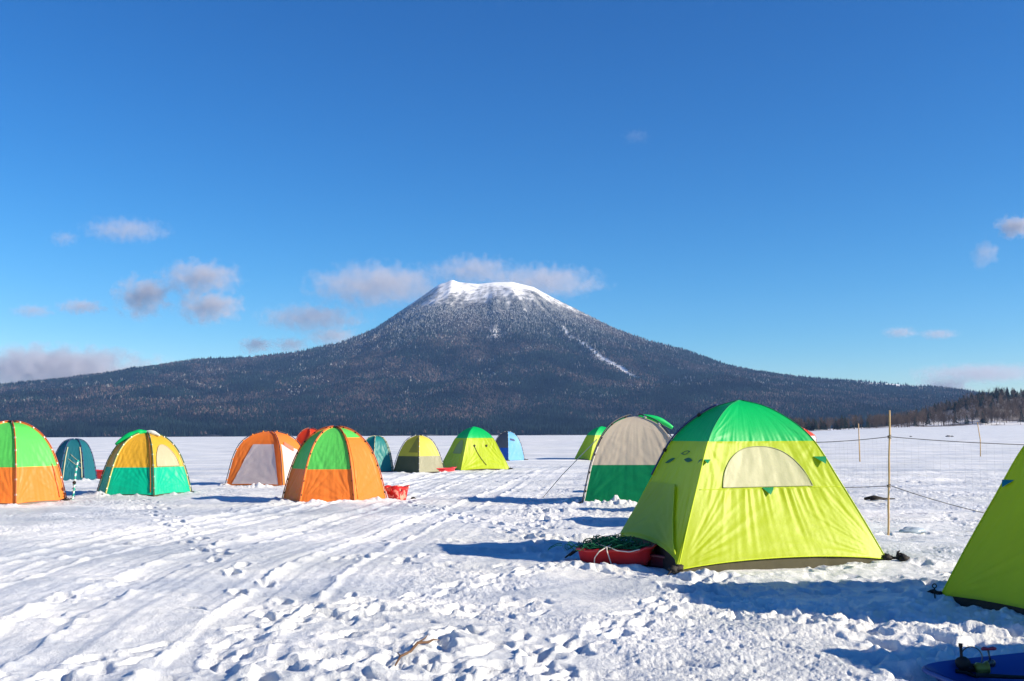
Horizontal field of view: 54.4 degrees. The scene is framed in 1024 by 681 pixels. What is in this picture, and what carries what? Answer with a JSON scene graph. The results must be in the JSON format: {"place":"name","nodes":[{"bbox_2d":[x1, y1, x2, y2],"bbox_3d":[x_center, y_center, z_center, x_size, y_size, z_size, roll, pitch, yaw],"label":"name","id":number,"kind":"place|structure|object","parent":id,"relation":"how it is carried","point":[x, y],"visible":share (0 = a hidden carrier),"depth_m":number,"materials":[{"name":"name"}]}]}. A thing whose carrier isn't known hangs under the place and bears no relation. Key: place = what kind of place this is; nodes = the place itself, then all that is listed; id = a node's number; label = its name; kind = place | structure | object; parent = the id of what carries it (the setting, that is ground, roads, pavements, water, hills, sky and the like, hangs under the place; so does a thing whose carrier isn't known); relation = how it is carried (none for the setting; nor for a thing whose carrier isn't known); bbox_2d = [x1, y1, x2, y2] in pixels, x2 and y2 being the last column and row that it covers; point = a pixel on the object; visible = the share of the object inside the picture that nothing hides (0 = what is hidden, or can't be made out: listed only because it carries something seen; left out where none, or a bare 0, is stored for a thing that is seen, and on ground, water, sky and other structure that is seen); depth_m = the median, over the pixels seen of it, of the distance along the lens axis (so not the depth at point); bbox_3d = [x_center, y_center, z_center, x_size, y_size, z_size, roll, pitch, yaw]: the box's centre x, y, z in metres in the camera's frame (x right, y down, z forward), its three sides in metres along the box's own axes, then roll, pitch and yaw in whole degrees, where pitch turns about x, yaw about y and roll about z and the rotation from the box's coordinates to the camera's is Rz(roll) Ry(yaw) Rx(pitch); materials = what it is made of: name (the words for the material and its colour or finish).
{"place":"outdoors","nodes":[
{"label":"outdoors","id":0,"kind":"place"},
{"bbox_2d":[95,470,102,478],"bbox_3d":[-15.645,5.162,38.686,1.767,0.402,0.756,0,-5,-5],"label":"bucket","id":1,"kind":"object","parent":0,"point":[99,473],"visible":0.06,"depth_m":38.35,"materials":[{"name":"red plastic"}]},
{"bbox_2d":[0,280,964,436],"bbox_3d":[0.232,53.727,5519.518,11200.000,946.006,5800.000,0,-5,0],"label":"mountain","id":2,"kind":"structure","parent":0,"point":[471,291],"depth_m":5519.63,"materials":[{"name":"white snow"}]},
{"bbox_2d":[0,286,990,436],"bbox_3d":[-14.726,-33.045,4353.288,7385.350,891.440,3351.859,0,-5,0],"label":"forest","id":3,"kind":"object","parent":2,"relation":"on","point":[537,413],"visible":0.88,"depth_m":4062.34,"materials":[{"name":"plant"}]},
{"bbox_2d":[0,425,1023,680],"bbox_3d":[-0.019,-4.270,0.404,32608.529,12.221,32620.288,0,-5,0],"label":"ground","id":4,"kind":"structure","parent":0,"point":[214,575],"depth_m":10.49,"materials":[{"name":"white snow"}]},
{"bbox_2d":[0,420,68,504],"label":"tent","id":5,"kind":"object","parent":4,"relation":"on","point":[30,472],"visible":0.98,"depth_m":24.67,"materials":[{"name":"fabric"}]},
{"bbox_2d":[70,460,78,499],"bbox_3d":[-11.072,3.558,25.174,0.167,1.076,0.124,-3,-6,28],"label":"auger","id":6,"kind":"object","parent":4,"relation":"on","point":[73,488],"visible":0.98,"depth_m":25.16,"materials":[{"name":"white metal"}]},
{"bbox_2d":[55,438,96,480],"bbox_3d":[-16.181,4.438,36.753,1.562,1.649,1.645,0,-5,0],"label":"tent","id":7,"kind":"object","parent":4,"relation":"on","point":[70,453],"visible":0.81,"depth_m":36.35,"materials":[{"name":"fabric"}]},
{"bbox_2d":[97,429,193,496],"bbox_3d":[-10.293,3.440,27.980,2.790,1.876,2.523,0,-5,0],"label":"tent","id":8,"kind":"object","parent":4,"relation":"on","point":[145,462],"visible":0.98,"depth_m":27.35,"materials":[{"name":"fabric"}]},
{"bbox_2d":[156,444,179,466],"bbox_3d":[-9.646,3.193,27.682,0.317,0.610,0.819,-3,-6,28],"label":"window","id":9,"kind":"structure","parent":8,"relation":"in","point":[165,456],"depth_m":27.68,"materials":[{"name":"fabric"}]},
{"bbox_2d":[223,430,300,485],"bbox_3d":[-8.057,3.890,32.740,2.186,1.887,2.183,-2,-6,14],"label":"tent","id":10,"kind":"object","parent":4,"relation":"on","point":[264,458],"visible":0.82,"depth_m":32.02,"materials":[{"name":"fabric"}]},
{"bbox_2d":[232,444,277,484],"bbox_3d":[-8.161,3.969,31.956,1.631,1.270,0.346,-2,-6,14],"label":"door panel","id":11,"kind":"structure","parent":10,"relation":"in","point":[259,465],"depth_m":31.91,"materials":[{"name":"fabric"}]},
{"bbox_2d":[281,444,297,482],"bbox_3d":[-7.152,4.025,32.587,0.314,1.272,1.710,-2,-6,15],"label":"window","id":12,"kind":"structure","parent":10,"relation":"in","point":[288,454],"depth_m":32.24,"materials":[{"name":"fabric"}]},
{"bbox_2d":[296,428,316,444],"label":"tent","id":13,"kind":"object","parent":4,"relation":"on","point":[303,435],"visible":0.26,"depth_m":45.57,"materials":[{"name":"fabric"}]},
{"bbox_2d":[281,426,386,502],"bbox_3d":[-4.407,3.090,24.725,2.646,1.946,2.412,0,-5,0],"label":"tent","id":14,"kind":"object","parent":4,"relation":"on","point":[332,463],"visible":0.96,"depth_m":24.08,"materials":[{"name":"fabric"}]},
{"bbox_2d":[366,435,393,471],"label":"tent","id":15,"kind":"object","parent":4,"relation":"on","point":[379,446],"visible":0.62,"depth_m":43.58,"materials":[{"name":"fabric"}]},
{"bbox_2d":[385,485,409,499],"bbox_3d":[-2.888,3.821,24.950,0.657,0.390,0.360,0,-5,0],"label":"bag","id":16,"kind":"object","parent":4,"relation":"on","point":[397,492],"visible":0.84,"depth_m":24.84,"materials":[{"name":"red plastic"}]},
{"bbox_2d":[389,434,444,472],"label":"tent","id":17,"kind":"object","parent":4,"relation":"on","point":[418,453],"visible":0.96,"depth_m":43.23,"materials":[{"name":"fabric"}]},
{"bbox_2d":[395,634,439,665],"bbox_3d":[-0.721,2.265,7.352,0.102,0.111,0.730,-3,-6,23],"label":"twig","id":18,"kind":"object","parent":4,"relation":"on","point":[413,648],"visible":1,"depth_m":7.32,"materials":[{"name":"brown wood"}]},
{"bbox_2d":[436,466,455,471],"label":"sled","id":19,"kind":"object","parent":4,"relation":"on","point":[447,469],"visible":0.38,"depth_m":43.45,"materials":[{"name":"red plastic"}]},
{"bbox_2d":[442,426,512,470],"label":"tent","id":20,"kind":"object","parent":4,"relation":"on","point":[474,448],"visible":0.96,"depth_m":45.79,"materials":[{"name":"fabric"}]},
{"bbox_2d":[453,440,462,453],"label":"window","id":21,"kind":"structure","parent":20,"relation":"in","point":[458,449],"depth_m":46.10,"materials":[{"name":"plastic"}]},
{"bbox_2d":[495,431,527,460],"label":"tent","id":22,"kind":"object","parent":4,"relation":"on","point":[509,445],"visible":0.82,"depth_m":61.57,"materials":[{"name":"fabric"}]},
{"bbox_2d":[574,426,605,459],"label":"tent","id":23,"kind":"object","parent":4,"relation":"on","point":[592,436],"visible":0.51,"depth_m":62.44,"materials":[{"name":"fabric"}]},
{"bbox_2d":[565,544,656,564],"bbox_3d":[1.245,2.663,12.448,1.161,0.302,0.594,-2,-6,20],"label":"sled","id":24,"kind":"object","parent":4,"relation":"on","point":[641,556],"visible":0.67,"depth_m":12.18,"materials":[{"name":"red plastic"}]},
{"bbox_2d":[548,533,653,550],"bbox_3d":[1.119,2.534,12.454,1.333,0.208,0.845,0,-5,0],"label":"netting","id":25,"kind":"object","parent":24,"relation":"on","point":[608,540],"visible":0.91,"depth_m":12.33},
{"bbox_2d":[594,543,639,563],"bbox_3d":[1.177,2.633,12.245,0.375,0.268,0.807,3,-6,-32],"label":"rope","id":26,"kind":"object","parent":24,"relation":"on","point":[613,549],"visible":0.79,"depth_m":12.12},
{"bbox_2d":[578,414,672,503],"bbox_3d":[2.899,2.844,23.785,2.640,2.177,2.640,-1,-5,6],"label":"tent","id":27,"kind":"object","parent":4,"relation":"on","point":[627,452],"visible":0.72,"depth_m":22.93,"materials":[{"name":"fabric"}]},
{"bbox_2d":[542,439,596,497],"bbox_3d":[1.399,3.226,24.886,0.083,1.517,2.062,4,-7,-38],"label":"guy line","id":28,"kind":"object","parent":27,"relation":"attached to","point":[570,466],"visible":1,"depth_m":24.75,"materials":[{"name":"white fabric"}]},
{"bbox_2d":[647,554,664,567],"bbox_3d":[1.895,2.685,12.306,0.540,0.262,0.777,4,-7,-40],"label":"sled","id":29,"kind":"object","parent":4,"relation":"on","point":[656,560],"visible":0.14,"depth_m":12.12,"materials":[{"name":"red plastic"}]},
{"bbox_2d":[619,400,909,574],"bbox_3d":[2.966,1.855,13.166,3.374,2.141,2.749,1,-6,-17],"label":"tent","id":30,"kind":"object","parent":4,"relation":"on","point":[740,485],"visible":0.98,"depth_m":12.41,"materials":[{"name":"fabric"}]},
{"bbox_2d":[619,482,673,551],"bbox_3d":[1.899,2.242,12.813,0.432,0.756,2.255,1,-6,-11],"label":"door panel","id":31,"kind":"structure","parent":30,"relation":"in","point":[651,516],"depth_m":13.02,"materials":[{"name":"fabric"}]},
{"bbox_2d":[723,446,812,487],"bbox_3d":[3.164,1.584,12.529,1.301,0.505,0.225,2,-6,-18],"label":"window","id":32,"kind":"structure","parent":30,"relation":"in","point":[753,466],"depth_m":12.54,"materials":[{"name":"fabric"}]},
{"bbox_2d":[804,428,815,441],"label":"tent","id":33,"kind":"object","parent":4,"relation":"on","point":[812,435],"visible":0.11,"depth_m":78.59,"materials":[{"name":"fabric"}]},
{"bbox_2d":[858,424,860,461],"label":"marker pole","id":34,"kind":"object","parent":4,"relation":"on","point":[859,443],"visible":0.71,"depth_m":55.68,"materials":[{"name":"brown wood"}]},
{"bbox_2d":[899,527,925,533],"bbox_3d":[6.314,3.004,15.680,0.428,0.137,0.232,0,-5,0],"label":"ice chunk","id":35,"kind":"object","parent":4,"relation":"on","point":[915,530],"visible":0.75,"depth_m":15.63,"materials":[{"name":"white ice"}]},
{"bbox_2d":[816,410,1023,534],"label":"net fence","id":36,"kind":"object","parent":4,"relation":"on","point":[888,499],"visible":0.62,"depth_m":15.42,"materials":[{"name":"brown wood"}]},
{"bbox_2d":[922,652,1023,680],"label":"sled","id":37,"kind":"object","parent":4,"relation":"on","point":[1010,664],"visible":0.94,"depth_m":6.52,"materials":[{"name":"blue plastic"}]},
{"bbox_2d":[955,643,996,677],"bbox_3d":[3.022,2.106,6.478,0.271,0.258,0.096,-1,-5,7],"label":"fishing reel","id":38,"kind":"object","parent":37,"relation":"on","point":[965,665],"visible":0.97,"depth_m":6.47,"materials":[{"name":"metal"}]},
{"bbox_2d":[976,673,1023,678],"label":"fishing rod","id":39,"kind":"object","parent":37,"relation":"on","point":[986,675],"visible":1,"depth_m":6.27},
{"bbox_2d":[927,446,1023,614],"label":"tent","id":40,"kind":"object","parent":4,"relation":"on","point":[987,572],"visible":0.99,"depth_m":9.45,"materials":[{"name":"fabric"}]},
{"bbox_2d":[977,422,980,456],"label":"marker pole","id":41,"kind":"object","parent":4,"relation":"on","point":[980,439],"visible":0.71,"depth_m":66.13,"materials":[{"name":"brown wood"}]},
{"bbox_2d":[0,0,1023,396],"label":"sky","id":42,"kind":"structure","parent":0,"point":[832,189],"materials":[{"name":"blue"}]},
{"bbox_2d":[668,397,1023,435],"bbox_3d":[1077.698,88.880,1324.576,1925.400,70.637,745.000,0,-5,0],"label":"hill","id":43,"kind":"structure","parent":0,"point":[999,422],"depth_m":1022.76,"materials":[{"name":"plant"}]},
{"bbox_2d":[790,387,1023,430],"bbox_3d":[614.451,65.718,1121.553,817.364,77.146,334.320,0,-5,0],"label":"shore wood","id":44,"kind":"object","parent":43,"relation":"on","point":[908,418],"visible":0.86,"depth_m":996.45,"materials":[{"name":"plant"}]},
{"bbox_2d":[864,495,894,500],"bbox_3d":[8.792,3.748,23.739,0.763,0.120,0.206,0,-5,-3],"label":"branch","id":45,"kind":"object","parent":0,"point":[872,497],"visible":0.93,"depth_m":23.73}
]}

